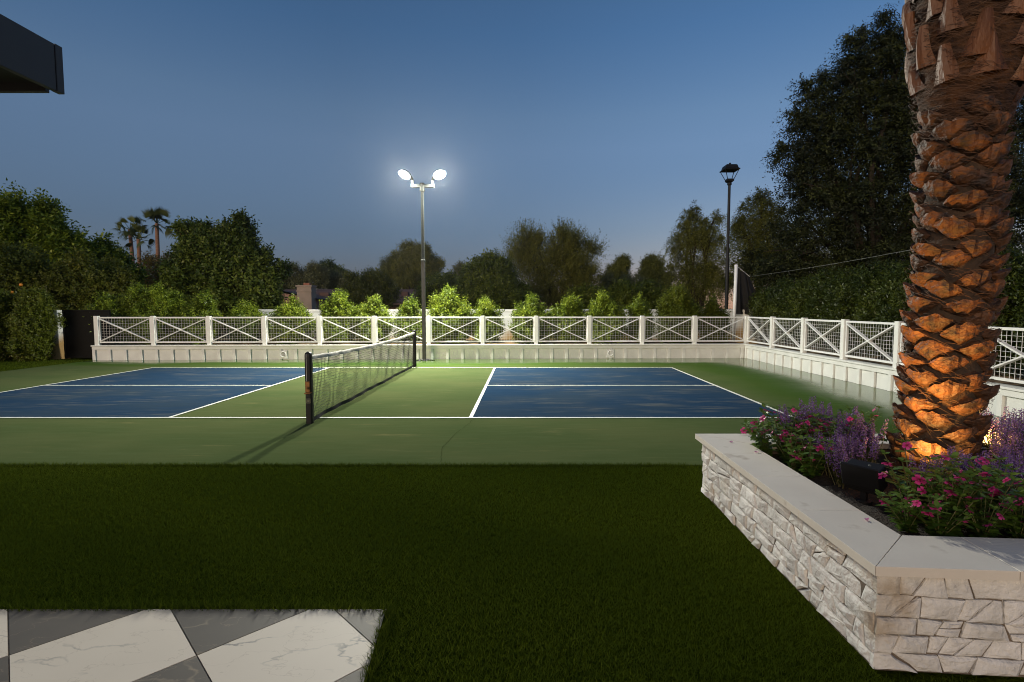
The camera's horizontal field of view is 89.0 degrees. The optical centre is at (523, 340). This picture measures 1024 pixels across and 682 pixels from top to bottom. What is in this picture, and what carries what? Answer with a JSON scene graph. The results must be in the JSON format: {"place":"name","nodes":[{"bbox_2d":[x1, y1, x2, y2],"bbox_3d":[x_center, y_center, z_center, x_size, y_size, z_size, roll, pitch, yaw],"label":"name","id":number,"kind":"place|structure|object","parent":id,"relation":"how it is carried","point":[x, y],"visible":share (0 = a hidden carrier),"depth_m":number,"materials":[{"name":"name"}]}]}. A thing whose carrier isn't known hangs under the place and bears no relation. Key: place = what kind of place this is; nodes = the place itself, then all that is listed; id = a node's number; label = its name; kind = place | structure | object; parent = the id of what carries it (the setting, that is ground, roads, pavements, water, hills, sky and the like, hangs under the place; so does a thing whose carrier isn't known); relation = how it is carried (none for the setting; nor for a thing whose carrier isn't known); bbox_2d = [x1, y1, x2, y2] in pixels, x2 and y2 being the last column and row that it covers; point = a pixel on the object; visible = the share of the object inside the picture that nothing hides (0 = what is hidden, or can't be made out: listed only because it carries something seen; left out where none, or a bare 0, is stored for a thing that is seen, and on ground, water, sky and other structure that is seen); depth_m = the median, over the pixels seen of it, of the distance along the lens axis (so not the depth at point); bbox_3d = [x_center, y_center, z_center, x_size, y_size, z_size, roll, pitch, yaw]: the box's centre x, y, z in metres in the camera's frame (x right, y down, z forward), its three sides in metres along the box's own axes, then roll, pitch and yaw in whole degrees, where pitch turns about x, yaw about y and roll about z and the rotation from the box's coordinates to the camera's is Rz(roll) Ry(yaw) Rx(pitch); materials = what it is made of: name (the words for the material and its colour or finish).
{"place":"outdoors","nodes":[
{"label":"outdoors","id":0,"kind":"place"},
{"bbox_2d":[0,14,64,93],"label":"patio roof","id":1,"kind":"structure","parent":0,"point":[31,62],"depth_m":2.30,"materials":[{"name":"black metal"}]},
{"bbox_2d":[0,609,385,681],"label":"patio","id":2,"kind":"structure","parent":0,"point":[191,645],"depth_m":2.41,"materials":[{"name":"tile"}]},
{"bbox_2d":[112,339,736,344],"bbox_3d":[-2.917,0.013,17.232,19.780,0.065,2.598,0,4,-2],"label":"planting bed","id":3,"kind":"object","parent":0,"point":[417,342],"depth_m":16.52,"materials":[{"name":"green plant"}]},
{"bbox_2d":[82,290,125,343],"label":"ficus shrub","id":4,"kind":"object","parent":3,"relation":"on","point":[107,302],"visible":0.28,"depth_m":16.18,"materials":[{"name":"green plant"}]},
{"bbox_2d":[111,280,146,343],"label":"ficus shrub","id":5,"kind":"object","parent":3,"relation":"on","point":[135,292],"visible":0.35,"depth_m":16.26,"materials":[{"name":"green plant"}]},
{"bbox_2d":[129,279,175,343],"bbox_3d":[-11.572,-0.874,16.339,1.381,2.162,1.316,-3,5,-38],"label":"ficus shrub","id":6,"kind":"object","parent":3,"relation":"on","point":[155,301],"visible":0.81,"depth_m":16.12,"materials":[{"name":"green plant"}]},
{"bbox_2d":[161,287,188,340],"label":"ficus shrub","id":7,"kind":"object","parent":3,"relation":"on","point":[178,301],"visible":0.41,"depth_m":16.40,"materials":[{"name":"green plant"}]},
{"bbox_2d":[179,289,227,344],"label":"ficus shrub","id":8,"kind":"object","parent":3,"relation":"on","point":[203,305],"visible":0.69,"depth_m":16.19,"materials":[{"name":"green plant"}]},
{"bbox_2d":[224,299,271,340],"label":"ficus shrub","id":9,"kind":"object","parent":3,"relation":"on","point":[245,309],"visible":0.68,"depth_m":16.50,"materials":[{"name":"green plant"}]},
{"bbox_2d":[265,293,315,343],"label":"ficus shrub","id":10,"kind":"object","parent":3,"relation":"on","point":[292,308],"visible":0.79,"depth_m":16.28,"materials":[{"name":"green plant"}]},
{"bbox_2d":[315,285,358,343],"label":"ficus shrub","id":11,"kind":"object","parent":3,"relation":"on","point":[336,305],"visible":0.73,"depth_m":16.52,"materials":[{"name":"green plant"}]},
{"bbox_2d":[351,294,395,343],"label":"ficus shrub","id":12,"kind":"object","parent":3,"relation":"on","point":[372,307],"visible":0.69,"depth_m":16.34,"materials":[{"name":"green plant"}]},
{"bbox_2d":[390,292,426,342],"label":"ficus shrub","id":13,"kind":"object","parent":3,"relation":"on","point":[409,308],"visible":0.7,"depth_m":16.64,"materials":[{"name":"green plant"}]},
{"bbox_2d":[419,284,478,343],"bbox_3d":[-2.315,-0.827,16.625,1.670,2.075,1.515,2,4,24],"label":"ficus shrub","id":14,"kind":"object","parent":3,"relation":"on","point":[449,303],"visible":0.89,"depth_m":16.36,"materials":[{"name":"green plant"}]},
{"bbox_2d":[469,294,505,342],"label":"ficus shrub","id":15,"kind":"object","parent":3,"relation":"on","point":[486,307],"visible":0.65,"depth_m":16.70,"materials":[{"name":"green plant"}]},
{"bbox_2d":[258,309,788,343],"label":"block wall","id":16,"kind":"structure","parent":3,"relation":"on","point":[508,313],"depth_m":18.06,"materials":[{"name":"white paint"}]},
{"bbox_2d":[719,163,739,308],"bbox_3d":[7.129,-3.046,18.242,0.530,6.248,0.530,0,4,0],"label":"lamp post","id":17,"kind":"object","parent":16,"relation":"on","point":[729,168],"visible":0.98,"depth_m":18.16,"materials":[{"name":"black metal"}]},
{"bbox_2d":[732,264,757,339],"bbox_3d":[7.815,-1.333,18.236,1.381,2.632,0.266,-2,4,-23],"label":"net mast","id":18,"kind":"object","parent":16,"relation":"on","point":[743,289],"visible":0.81,"depth_m":18.04,"materials":[{"name":"black fabric"}]},
{"bbox_2d":[507,291,555,343],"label":"ficus shrub","id":19,"kind":"object","parent":3,"relation":"on","point":[532,308],"visible":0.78,"depth_m":16.48,"materials":[{"name":"green plant"}]},
{"bbox_2d":[546,293,588,342],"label":"ficus shrub","id":20,"kind":"object","parent":3,"relation":"on","point":[570,306],"visible":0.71,"depth_m":16.70,"materials":[{"name":"green plant"}]},
{"bbox_2d":[583,289,630,343],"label":"ficus shrub","id":21,"kind":"object","parent":3,"relation":"on","point":[603,305],"visible":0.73,"depth_m":16.50,"materials":[{"name":"green plant"}]},
{"bbox_2d":[624,291,654,342],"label":"ficus shrub","id":22,"kind":"object","parent":3,"relation":"on","point":[638,309],"visible":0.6,"depth_m":16.89,"materials":[{"name":"green plant"}]},
{"bbox_2d":[653,281,707,342],"bbox_3d":[4.973,-0.870,16.850,1.884,2.120,1.435,0,4,0],"label":"ficus shrub","id":23,"kind":"object","parent":3,"relation":"on","point":[677,301],"visible":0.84,"depth_m":16.54,"materials":[{"name":"green plant"}]},
{"bbox_2d":[698,292,733,342],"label":"ficus shrub","id":24,"kind":"object","parent":3,"relation":"on","point":[712,308],"visible":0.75,"depth_m":16.90,"materials":[{"name":"green plant"}]},
{"bbox_2d":[0,358,1006,465],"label":"court","id":25,"kind":"object","parent":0,"point":[587,410],"visible":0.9,"depth_m":7.96,"materials":[{"name":"paint"}]},
{"bbox_2d":[304,330,416,423],"bbox_3d":[-2.874,0.407,10.352,0.110,0.976,6.878,0,4,0],"label":"court net","id":26,"kind":"object","parent":25,"relation":"on","point":[311,418],"visible":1,"depth_m":8.57,"materials":[{"name":"black fabric"}]},
{"bbox_2d":[91,343,744,359],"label":"retaining wall","id":27,"kind":"structure","parent":25,"relation":"on","point":[433,351],"depth_m":15.75,"materials":[{"name":"white paint"}]},
{"bbox_2d":[93,316,748,344],"bbox_3d":[-2.886,-0.331,15.799,19.682,0.865,0.115,0,4,-2],"label":"fence","id":28,"kind":"object","parent":27,"relation":"on","point":[320,338],"visible":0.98,"depth_m":15.74,"materials":[{"name":"white paint"}]},
{"bbox_2d":[398,169,445,359],"bbox_3d":[-2.930,-2.171,15.133,1.379,5.504,0.282,0,4,0],"label":"floodlight pole","id":29,"kind":"object","parent":25,"relation":"on","point":[437,174],"visible":0.99,"depth_m":15.10,"materials":[{"name":"metal"}]},
{"bbox_2d":[0,358,1023,681],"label":"lawn","id":30,"kind":"structure","parent":0,"point":[748,598],"depth_m":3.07,"materials":[{"name":"green plant"}]},
{"bbox_2d":[0,288,17,360],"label":"hedge column","id":31,"kind":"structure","parent":30,"relation":"on","point":[6,300],"depth_m":15.08,"materials":[{"name":"green plant"}]},
{"bbox_2d":[4,286,67,361],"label":"hedge column","id":32,"kind":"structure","parent":30,"relation":"on","point":[32,332],"depth_m":14.98,"materials":[{"name":"green plant"}]},
{"bbox_2d":[46,310,68,358],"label":"gate pillar","id":33,"kind":"structure","parent":30,"relation":"on","point":[58,351],"depth_m":15.61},
{"bbox_2d":[62,310,111,357],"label":"side gate","id":34,"kind":"structure","parent":30,"relation":"on","point":[78,337],"depth_m":15.75,"materials":[{"name":"black metal"}]},
{"bbox_2d":[695,434,1023,676],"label":"stone planter","id":35,"kind":"object","parent":30,"relation":"on","point":[878,591],"visible":0.63,"depth_m":2.36,"materials":[{"name":"stone"}]},
{"bbox_2d":[740,412,774,455],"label":"pink vinca","id":36,"kind":"object","parent":35,"relation":"on","point":[762,442],"visible":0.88,"depth_m":4.04,"materials":[{"name":"green plant"}]},
{"bbox_2d":[759,403,808,454],"bbox_3d":[2.012,0.695,4.041,0.390,0.427,0.365,1,4,15],"label":"pink vinca","id":37,"kind":"object","parent":35,"relation":"on","point":[792,409],"visible":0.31,"depth_m":4.06,"materials":[{"name":"green plant"}]},
{"bbox_2d":[768,421,818,464],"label":"pink vinca","id":38,"kind":"object","parent":35,"relation":"on","point":[781,446],"visible":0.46,"depth_m":3.83,"materials":[{"name":"green plant"}]},
{"bbox_2d":[780,432,815,472],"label":"pink vinca","id":39,"kind":"object","parent":35,"relation":"on","point":[794,465],"visible":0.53,"depth_m":3.67,"materials":[{"name":"green plant"}]},
{"bbox_2d":[783,435,835,477],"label":"pink vinca","id":40,"kind":"object","parent":35,"relation":"on","point":[808,463],"visible":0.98,"depth_m":3.53,"materials":[{"name":"green plant"}]},
{"bbox_2d":[806,412,864,452],"bbox_3d":[2.265,0.720,3.789,0.375,0.410,0.350,0,4,3],"label":"pink vinca","id":41,"kind":"object","parent":35,"relation":"on","point":[854,417],"visible":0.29,"depth_m":3.79,"materials":[{"name":"green plant"}]},
{"bbox_2d":[824,446,849,488],"bbox_3d":[2.065,0.819,3.387,0.174,0.264,0.235,0,4,-2],"label":"purple angelonia","id":42,"kind":"object","parent":35,"relation":"on","point":[836,467],"visible":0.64,"depth_m":3.39,"materials":[{"name":"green plant"}]},
{"bbox_2d":[826,430,867,483],"bbox_3d":[2.122,0.776,3.470,0.223,0.338,0.196,0,4,-7],"label":"purple angelonia","id":43,"kind":"object","parent":35,"relation":"on","point":[849,455],"visible":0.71,"depth_m":3.44,"materials":[{"name":"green plant"}]},
{"bbox_2d":[840,458,887,505],"bbox_3d":[2.030,0.846,3.114,0.186,0.262,0.200,-3,5,-35],"label":"uplight","id":44,"kind":"object","parent":35,"relation":"on","point":[861,476],"visible":0.93,"depth_m":3.08,"materials":[{"name":"black metal"}]},
{"bbox_2d":[851,432,879,462],"bbox_3d":[2.309,0.788,3.554,0.176,0.302,0.200,-3,5,-38],"label":"purple angelonia","id":45,"kind":"object","parent":35,"relation":"on","point":[871,455],"visible":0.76,"depth_m":3.52,"materials":[{"name":"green plant"}]},
{"bbox_2d":[845,412,888,462],"bbox_3d":[2.534,0.731,3.889,0.246,0.374,0.217,0,4,-1],"label":"purple angelonia","id":46,"kind":"object","parent":35,"relation":"on","point":[870,430],"visible":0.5,"depth_m":3.84,"materials":[{"name":"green plant"}]},
{"bbox_2d":[875,483,931,532],"bbox_3d":[1.964,0.874,2.696,0.268,0.245,0.263,-3,-1,-40],"label":"pink vinca","id":47,"kind":"object","parent":35,"relation":"on","point":[904,520],"visible":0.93,"depth_m":2.68,"materials":[{"name":"green plant"}]},
{"bbox_2d":[878,439,963,520],"bbox_3d":[2.151,0.773,2.842,0.390,0.427,0.365,3,4,34],"label":"pink vinca","id":48,"kind":"object","parent":35,"relation":"on","point":[907,472],"visible":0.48,"depth_m":2.80,"materials":[{"name":"green plant"}]},
{"bbox_2d":[902,488,979,536],"bbox_3d":[2.066,0.874,2.574,0.282,0.258,0.277,-1,4,-22],"label":"pink vinca","id":49,"kind":"object","parent":35,"relation":"on","point":[935,525],"visible":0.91,"depth_m":2.55,"materials":[{"name":"green plant"}]},
{"bbox_2d":[917,471,983,536],"bbox_3d":[2.168,0.840,2.650,0.240,0.317,0.261,-1,4,-13],"label":"pink vinca","id":50,"kind":"object","parent":35,"relation":"on","point":[961,492],"visible":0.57,"depth_m":2.62,"materials":[{"name":"green plant"}]},
{"bbox_2d":[885,0,1023,472],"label":"date palm","id":51,"kind":"object","parent":35,"relation":"on","point":[964,69],"visible":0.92,"depth_m":3.42,"materials":[{"name":"brown plant"}]},
{"bbox_2d":[953,462,1008,510],"bbox_3d":[2.438,0.825,2.766,0.273,0.332,0.251,-2,4,-22],"label":"pink vinca","id":52,"kind":"object","parent":35,"relation":"on","point":[998,479],"visible":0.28,"depth_m":2.72,"materials":[{"name":"green plant"}]},
{"bbox_2d":[945,470,1023,533],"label":"pink vinca","id":53,"kind":"object","parent":35,"relation":"on","point":[969,481],"visible":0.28,"depth_m":2.63,"materials":[{"name":"green plant"}]},
{"bbox_2d":[955,483,1017,537],"bbox_3d":[2.273,0.859,2.552,0.248,0.290,0.266,0,4,-6],"label":"pink vinca","id":54,"kind":"object","parent":35,"relation":"on","point":[986,526],"visible":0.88,"depth_m":2.53,"materials":[{"name":"green plant"}]},
{"bbox_2d":[963,454,1023,501],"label":"pink vinca","id":55,"kind":"object","parent":35,"relation":"on","point":[988,461],"visible":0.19,"depth_m":2.85,"materials":[{"name":"green plant"}]},
{"bbox_2d":[980,407,1021,461],"bbox_3d":[3.502,0.698,3.838,0.253,0.446,0.204,2,4,25],"label":"purple angelonia","id":56,"kind":"object","parent":35,"relation":"on","point":[992,429],"visible":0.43,"depth_m":3.84,"materials":[{"name":"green plant"}]},
{"bbox_2d":[987,476,1023,536],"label":"pink vinca","id":57,"kind":"object","parent":35,"relation":"on","point":[1015,496],"visible":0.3,"depth_m":2.61,"materials":[{"name":"green plant"}]},
{"bbox_2d":[988,438,1023,484],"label":"purple angelonia","id":58,"kind":"object","parent":35,"relation":"on","point":[1000,452],"visible":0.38,"depth_m":3.23,"materials":[{"name":"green plant"}]},
{"bbox_2d":[992,426,1023,470],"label":"purple angelonia","id":59,"kind":"object","parent":35,"relation":"on","point":[1016,447],"visible":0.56,"depth_m":3.41,"materials":[{"name":"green plant"}]},
{"bbox_2d":[995,415,1023,457],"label":"purple angelonia","id":60,"kind":"object","parent":35,"relation":"on","point":[1012,430],"visible":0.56,"depth_m":3.62,"materials":[{"name":"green plant"}]},
{"bbox_2d":[999,489,1023,538],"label":"pink vinca","id":61,"kind":"object","parent":35,"relation":"on","point":[1016,529],"visible":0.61,"depth_m":2.55,"materials":[{"name":"green plant"}]},
{"bbox_2d":[744,344,1023,419],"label":"retaining wall","id":62,"kind":"structure","parent":30,"relation":"on","point":[880,376],"depth_m":10.89,"materials":[{"name":"white paint"}]},
{"bbox_2d":[747,316,1023,383],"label":"fence","id":63,"kind":"object","parent":62,"relation":"on","point":[843,352],"visible":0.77,"depth_m":11.16,"materials":[{"name":"white paint"}]},
{"bbox_2d":[0,0,1023,308],"label":"sky","id":64,"kind":"structure","parent":0,"point":[614,117],"materials":[{"name":"blue"}]},
{"bbox_2d":[113,327,1006,616],"bbox_3d":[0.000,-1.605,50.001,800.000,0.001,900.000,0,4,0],"label":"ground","id":65,"kind":"structure","parent":0,"point":[769,363],"depth_m":23.41,"materials":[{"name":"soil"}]},
{"bbox_2d":[0,177,49,253],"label":"tall hedge tree","id":66,"kind":"object","parent":65,"relation":"on","point":[11,208],"visible":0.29,"depth_m":22.20,"materials":[{"name":"green plant"}]},
{"bbox_2d":[0,237,68,304],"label":"citrus tree","id":67,"kind":"object","parent":65,"relation":"on","point":[16,274],"visible":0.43,"depth_m":18.44,"materials":[{"name":"green plant"}]},
{"bbox_2d":[10,187,80,266],"bbox_3d":[-21.662,-3.342,23.380,3.362,6.877,3.370,-1,4,-18],"label":"tall hedge tree","id":68,"kind":"object","parent":65,"relation":"on","point":[45,236],"visible":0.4,"depth_m":22.64,"materials":[{"name":"green plant"}]},
{"bbox_2d":[42,220,115,262],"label":"tall hedge tree","id":69,"kind":"object","parent":65,"relation":"on","point":[77,239],"visible":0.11,"depth_m":23.16,"materials":[{"name":"green plant"}]},
{"bbox_2d":[38,246,141,335],"bbox_3d":[-16.291,-1.571,19.570,4.532,3.835,2.998,0,4,0],"label":"citrus tree","id":70,"kind":"object","parent":65,"relation":"on","point":[86,277],"visible":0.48,"depth_m":18.76,"materials":[{"name":"green plant"}]},
{"bbox_2d":[90,228,151,287],"bbox_3d":[-19.164,-2.599,24.327,3.198,5.272,2.694,0,4,0],"label":"tall hedge tree","id":71,"kind":"object","parent":65,"relation":"on","point":[108,243],"visible":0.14,"depth_m":24.17,"materials":[{"name":"green plant"}]},
{"bbox_2d":[113,215,148,263],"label":"fan palm","id":72,"kind":"object","parent":65,"relation":"on","point":[131,218],"visible":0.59,"depth_m":70.96,"materials":[{"name":"green plant"}]},
{"bbox_2d":[120,223,154,268],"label":"fan palm","id":73,"kind":"object","parent":65,"relation":"on","point":[138,228],"visible":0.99,"depth_m":68.99,"materials":[{"name":"green plant"}]},
{"bbox_2d":[134,242,177,292],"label":"tree","id":74,"kind":"object","parent":65,"relation":"on","point":[151,260],"visible":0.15,"depth_m":29.16,"materials":[{"name":"green plant"}]},
{"bbox_2d":[140,206,174,270],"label":"fan palm","id":75,"kind":"object","parent":65,"relation":"on","point":[152,214],"visible":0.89,"depth_m":69.02,"materials":[{"name":"green plant"}]},
{"bbox_2d":[152,206,296,338],"bbox_3d":[-11.986,-2.564,20.822,5.665,5.655,2.828,0,4,0],"label":"broad tree","id":76,"kind":"object","parent":65,"relation":"on","point":[225,262],"visible":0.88,"depth_m":20.23,"materials":[{"name":"green plant"}]},
{"bbox_2d":[280,258,332,288],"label":"olive tree","id":77,"kind":"object","parent":65,"relation":"on","point":[309,272],"visible":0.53,"depth_m":61.01,"materials":[{"name":"green plant"}]},
{"bbox_2d":[280,283,427,308],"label":"house","id":78,"kind":"structure","parent":65,"relation":"on","point":[309,295],"depth_m":42.31,"materials":[{"name":"paint"}]},
{"bbox_2d":[338,265,402,308],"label":"broad tree","id":79,"kind":"object","parent":65,"relation":"on","point":[364,284],"visible":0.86,"depth_m":33.35,"materials":[{"name":"green plant"}]},
{"bbox_2d":[377,238,445,288],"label":"broad tree","id":80,"kind":"object","parent":65,"relation":"on","point":[402,266],"visible":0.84,"depth_m":64.49,"materials":[{"name":"green plant"}]},
{"bbox_2d":[413,269,461,308],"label":"broad tree","id":81,"kind":"object","parent":65,"relation":"on","point":[438,281],"visible":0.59,"depth_m":32.26,"materials":[{"name":"green plant"}]},
{"bbox_2d":[448,247,540,308],"bbox_3d":[-1.516,-2.513,26.912,4.885,4.768,2.738,0,4,0],"label":"dense tree","id":82,"kind":"object","parent":65,"relation":"on","point":[490,275],"visible":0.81,"depth_m":26.20,"materials":[{"name":"green plant"}]},
{"bbox_2d":[499,216,609,308],"bbox_3d":[1.891,-4.067,31.813,7.116,7.238,4.011,0,4,0],"label":"wispy tree","id":83,"kind":"object","parent":65,"relation":"on","point":[568,263],"visible":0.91,"depth_m":31.20,"materials":[{"name":"green plant"}]},
{"bbox_2d":[560,281,615,308],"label":"broad tree","id":84,"kind":"object","parent":65,"relation":"on","point":[583,294],"visible":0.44,"depth_m":29.39,"materials":[{"name":"green plant"}]},
{"bbox_2d":[598,252,633,282],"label":"broad tree","id":85,"kind":"object","parent":65,"relation":"on","point":[620,265],"visible":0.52,"depth_m":49.09,"materials":[{"name":"green plant"}]},
{"bbox_2d":[597,269,648,290],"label":"broad tree","id":86,"kind":"object","parent":65,"relation":"on","point":[605,277],"visible":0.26,"depth_m":39.44,"materials":[{"name":"green plant"}]},
{"bbox_2d":[601,276,651,308],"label":"broad tree","id":87,"kind":"object","parent":65,"relation":"on","point":[625,292],"visible":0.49,"depth_m":30.35,"materials":[{"name":"green plant"}]},
{"bbox_2d":[634,278,669,308],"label":"broad tree","id":88,"kind":"object","parent":65,"relation":"on","point":[653,291],"visible":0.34,"depth_m":31.40,"materials":[{"name":"green plant"}]},
{"bbox_2d":[636,251,674,286],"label":"broad tree","id":89,"kind":"object","parent":65,"relation":"on","point":[652,265],"visible":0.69,"depth_m":45.11,"materials":[{"name":"green plant"}]},
{"bbox_2d":[657,200,733,308],"bbox_3d":[8.883,-3.695,26.792,4.414,7.142,3.044,0,4,0],"label":"pepper tree","id":90,"kind":"object","parent":65,"relation":"on","point":[703,237],"visible":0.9,"depth_m":26.43,"materials":[{"name":"green plant"}]},
{"bbox_2d":[711,184,812,301],"bbox_3d":[11.909,-3.704,24.846,5.468,7.412,3.029,-1,4,-9],"label":"pepper tree","id":91,"kind":"object","parent":65,"relation":"on","point":[741,227],"visible":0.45,"depth_m":24.46,"materials":[{"name":"green plant"}]},
{"bbox_2d":[729,1,1023,293],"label":"great tree","id":92,"kind":"object","parent":65,"relation":"on","point":[857,205],"visible":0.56,"depth_m":20.00,"materials":[{"name":"green plant"}]},
{"bbox_2d":[757,342,1023,386],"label":"planting bed","id":93,"kind":"object","parent":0,"point":[1020,377],"depth_m":11.84,"materials":[{"name":"green plant"}]},
{"bbox_2d":[746,284,775,341],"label":"hedge plant","id":94,"kind":"object","parent":93,"relation":"on","point":[758,304],"visible":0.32,"depth_m":17.45,"materials":[{"name":"green plant"}]},
{"bbox_2d":[760,274,796,343],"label":"hedge plant","id":95,"kind":"object","parent":93,"relation":"on","point":[774,303],"visible":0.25,"depth_m":16.34,"materials":[{"name":"green plant"}]},
{"bbox_2d":[775,272,815,346],"bbox_3d":[8.159,-0.895,15.187,1.557,2.226,1.722,0,4,0],"label":"hedge plant","id":96,"kind":"object","parent":93,"relation":"on","point":[794,299],"visible":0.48,"depth_m":15.02,"materials":[{"name":"green plant"}]},
{"bbox_2d":[798,265,846,349],"bbox_3d":[8.192,-0.858,14.083,1.472,2.392,1.694,0,4,0],"label":"hedge plant","id":97,"kind":"object","parent":93,"relation":"on","point":[814,308],"visible":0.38,"depth_m":13.98,"materials":[{"name":"green plant"}]},
{"bbox_2d":[819,262,868,354],"bbox_3d":[8.145,-0.746,12.942,1.436,2.430,1.714,0,4,0],"label":"hedge plant","id":98,"kind":"object","parent":93,"relation":"on","point":[835,294],"visible":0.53,"depth_m":12.80,"materials":[{"name":"green plant"}]},
{"bbox_2d":[845,256,901,357],"bbox_3d":[8.206,-0.742,11.898,1.523,2.426,1.674,0,4,0],"label":"hedge plant","id":99,"kind":"object","parent":93,"relation":"on","point":[866,287],"visible":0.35,"depth_m":11.82,"materials":[{"name":"green plant"}]},
{"bbox_2d":[870,256,912,359],"bbox_3d":[8.068,-0.624,10.848,1.523,2.396,1.522,-2,4,-30],"label":"hedge plant","id":100,"kind":"object","parent":93,"relation":"on","point":[895,293],"visible":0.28,"depth_m":10.89,"materials":[{"name":"green plant"}]},
{"bbox_2d":[989,237,1023,378],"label":"hedge plant","id":101,"kind":"object","parent":93,"relation":"on","point":[1013,259],"visible":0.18,"depth_m":8.54,"materials":[{"name":"green plant"}]},
{"bbox_2d":[1004,251,1023,368],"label":"hedge plant","id":102,"kind":"object","parent":93,"relation":"on","point":[1018,323],"visible":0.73,"depth_m":8.19,"materials":[{"name":"green plant"}]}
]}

